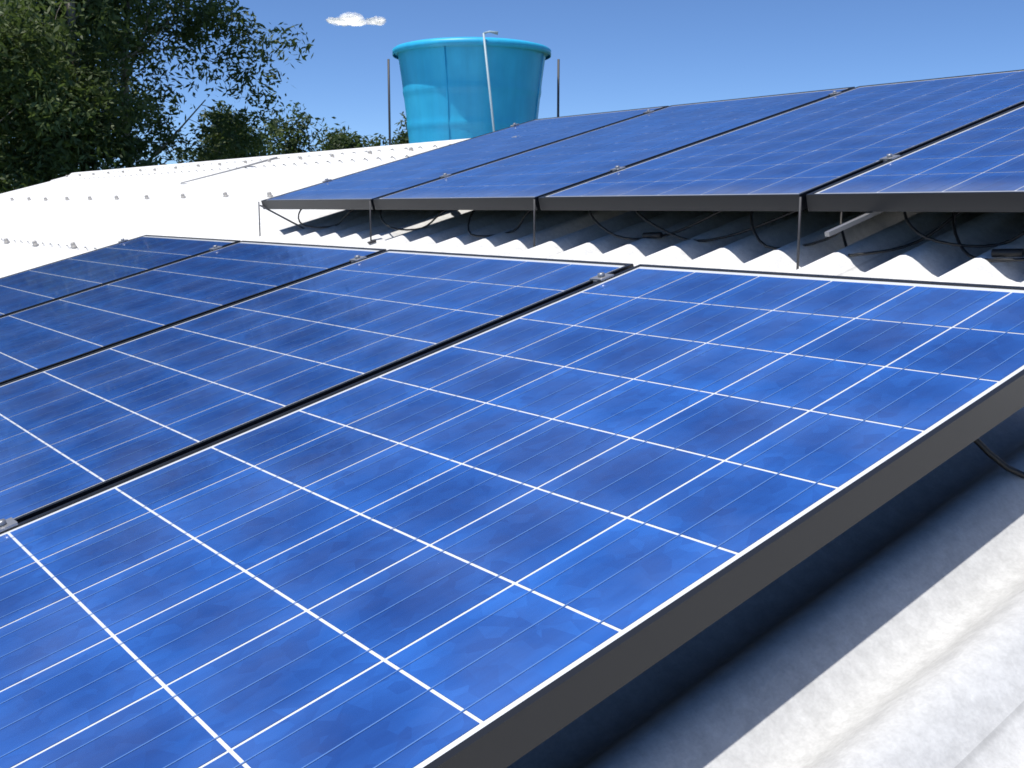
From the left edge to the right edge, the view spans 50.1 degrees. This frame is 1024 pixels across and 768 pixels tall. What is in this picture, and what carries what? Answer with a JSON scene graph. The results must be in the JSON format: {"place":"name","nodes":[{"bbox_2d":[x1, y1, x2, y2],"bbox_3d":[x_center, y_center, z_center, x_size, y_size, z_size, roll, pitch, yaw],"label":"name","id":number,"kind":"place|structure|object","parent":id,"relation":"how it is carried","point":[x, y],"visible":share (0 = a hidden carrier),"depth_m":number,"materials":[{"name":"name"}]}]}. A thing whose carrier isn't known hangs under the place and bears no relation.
{"place":"outdoors","nodes":[
{"label":"outdoors","id":0,"kind":"place"},
{"bbox_2d":[50,138,469,180],"bbox_3d":[0.445,-1.300,5.858,0.507,0.149,19.700,-7,11,-36],"label":"roof ridge cap","id":1,"kind":"object","parent":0,"point":[388,153],"visible":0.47,"depth_m":8.60,"materials":[{"name":"white metal"}]},
{"bbox_2d":[326,12,385,26],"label":"cloud","id":2,"kind":"structure","parent":0,"point":[349,19],"depth_m":3970.79,"materials":[{"name":"white"}]},
{"bbox_2d":[392,37,550,143],"bbox_3d":[-0.600,-4.228,16.511,2.370,1.810,2.370,-7,11,-36],"label":"water tank","id":3,"kind":"object","parent":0,"point":[514,66],"visible":0.69,"depth_m":15.61,"materials":[{"name":"blue plastic"}]},
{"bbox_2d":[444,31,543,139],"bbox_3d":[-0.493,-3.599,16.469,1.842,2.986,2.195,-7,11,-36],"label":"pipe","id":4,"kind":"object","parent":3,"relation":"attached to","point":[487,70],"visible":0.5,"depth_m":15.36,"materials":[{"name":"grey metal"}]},
{"bbox_2d":[387,59,559,144],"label":"poles","id":5,"kind":"object","parent":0,"point":[388,73],"visible":0.5,"depth_m":16.44,"materials":[{"name":"grey metal"}]},
{"bbox_2d":[12,0,1023,174],"label":"sky","id":6,"kind":"structure","parent":0,"point":[614,55],"materials":[{"name":"blue"}]},
{"label":"ground","id":7,"kind":"structure","parent":0,"visible":0},
{"bbox_2d":[0,0,115,193],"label":"tree","id":8,"kind":"object","parent":7,"relation":"on","point":[17,93],"depth_m":26.21,"materials":[{"name":"green plant"}]},
{"bbox_2d":[0,4,162,159],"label":"eucalyptus","id":9,"kind":"object","parent":7,"relation":"on","point":[130,77],"visible":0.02,"depth_m":38.81,"materials":[{"name":"green plant"}]},
{"bbox_2d":[0,0,190,176],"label":"tree","id":10,"kind":"object","parent":7,"relation":"on","point":[125,150],"depth_m":28.74,"materials":[{"name":"green plant"}]},
{"bbox_2d":[22,29,195,144],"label":"eucalyptus","id":11,"kind":"object","parent":7,"relation":"on","point":[165,107],"depth_m":43.74,"materials":[{"name":"green plant"}]},
{"bbox_2d":[0,0,255,162],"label":"eucalyptus","id":12,"kind":"object","parent":7,"relation":"on","point":[141,18],"depth_m":29.75,"materials":[{"name":"green plant"}]},
{"bbox_2d":[7,0,278,167],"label":"eucalyptus","id":13,"kind":"object","parent":7,"relation":"on","point":[241,140],"depth_m":33.85,"materials":[{"name":"green plant"}]},
{"bbox_2d":[0,0,314,183],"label":"eucalyptus","id":14,"kind":"object","parent":7,"relation":"on","point":[238,72],"depth_m":32.81,"materials":[{"name":"green plant"}]},
{"bbox_2d":[187,100,290,159],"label":"tree","id":15,"kind":"object","parent":7,"relation":"on","point":[218,135],"depth_m":41.36,"materials":[{"name":"green plant"}]},
{"bbox_2d":[254,90,325,155],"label":"tree","id":16,"kind":"object","parent":7,"relation":"on","point":[296,138],"depth_m":89.99,"materials":[{"name":"green plant"}]},
{"bbox_2d":[303,117,363,152],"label":"tree","id":17,"kind":"object","parent":7,"relation":"on","point":[339,140],"visible":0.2,"depth_m":92.47,"materials":[{"name":"green plant"}]},
{"bbox_2d":[318,126,382,148],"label":"tree","id":18,"kind":"object","parent":7,"relation":"on","point":[357,142],"visible":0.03,"depth_m":95.07,"materials":[{"name":"green plant"}]},
{"bbox_2d":[357,111,408,146],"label":"tree","id":19,"kind":"object","parent":7,"relation":"on","point":[402,137],"visible":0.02,"depth_m":89.03,"materials":[{"name":"green plant"}]},
{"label":"building walls","id":20,"kind":"object","parent":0,"visible":0},
{"bbox_2d":[68,144,449,175],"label":"roof slope","id":21,"kind":"structure","parent":20,"relation":"on","point":[278,158],"depth_m":8.70,"materials":[{"name":"white metal"}]},
{"bbox_2d":[0,156,1023,767],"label":"roof slope","id":22,"kind":"structure","parent":20,"relation":"on","point":[888,634],"depth_m":1.30,"materials":[{"name":"white metal"}]},
{"bbox_2d":[4,147,413,248],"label":"roof screws","id":23,"kind":"object","parent":22,"relation":"on","point":[73,244],"visible":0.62,"depth_m":7.53,"materials":[{"name":"grey metal"}]},
{"bbox_2d":[181,157,277,182],"bbox_3d":[-2.270,-1.722,8.801,0.745,0.028,0.292,-25,22,-32],"label":"roof conduit","id":24,"kind":"object","parent":22,"relation":"on","point":[273,158],"visible":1,"depth_m":8.83,"materials":[{"name":"grey metal"}]},
{"bbox_2d":[0,91,899,531],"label":"panel clamps","id":25,"kind":"object","parent":22,"relation":"on","point":[6,523],"visible":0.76,"depth_m":2.42,"materials":[{"name":"silver metal"}]},
{"bbox_2d":[0,235,239,316],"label":"solar panel","id":26,"kind":"object","parent":25,"relation":"attached to","point":[29,288],"visible":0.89,"depth_m":4.00,"materials":[{"name":"blue"}]},
{"bbox_2d":[0,241,385,383],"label":"solar panel","id":27,"kind":"object","parent":25,"relation":"attached to","point":[37,338],"visible":0.91,"depth_m":3.12,"materials":[{"name":"blue"}]},
{"bbox_2d":[0,249,633,522],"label":"solar panel","id":28,"kind":"object","parent":25,"relation":"attached to","point":[76,428],"visible":0.94,"depth_m":2.21,"materials":[{"name":"blue"}]},
{"bbox_2d":[261,106,667,209],"bbox_3d":[-0.203,-1.039,5.012,1.640,0.042,0.992,-25,21,-32],"label":"solar panel","id":29,"kind":"object","parent":25,"relation":"attached to","point":[359,190],"visible":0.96,"depth_m":4.89,"materials":[{"name":"blue"}]},
{"bbox_2d":[0,264,1023,767],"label":"solar panel","id":30,"kind":"object","parent":25,"relation":"attached to","point":[508,542],"visible":1,"depth_m":1.27,"materials":[{"name":"blue"}]},
{"bbox_2d":[373,87,854,209],"bbox_3d":[0.406,-0.910,4.214,1.640,0.042,0.992,-25,21,-32],"label":"solar panel","id":31,"kind":"object","parent":25,"relation":"attached to","point":[521,181],"visible":0.95,"depth_m":4.08,"materials":[{"name":"blue"}]},
{"bbox_2d":[538,69,1023,210],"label":"solar panel","id":32,"kind":"object","parent":25,"relation":"attached to","point":[784,161],"visible":0.97,"depth_m":3.23,"materials":[{"name":"blue"}]},
{"bbox_2d":[806,104,1023,211],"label":"solar panel","id":33,"kind":"object","parent":25,"relation":"attached to","point":[978,167],"visible":1,"depth_m":2.49,"materials":[{"name":"blue"}]},
{"bbox_2d":[258,197,801,269],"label":"support posts","id":34,"kind":"object","parent":22,"relation":"on","point":[371,241],"visible":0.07,"depth_m":3.38,"materials":[{"name":"grey metal"}]},
{"bbox_2d":[298,209,1023,478],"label":"cables","id":35,"kind":"object","parent":22,"relation":"on","point":[987,451],"visible":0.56,"depth_m":2.50,"materials":[{"name":"black rubber"}]}
]}

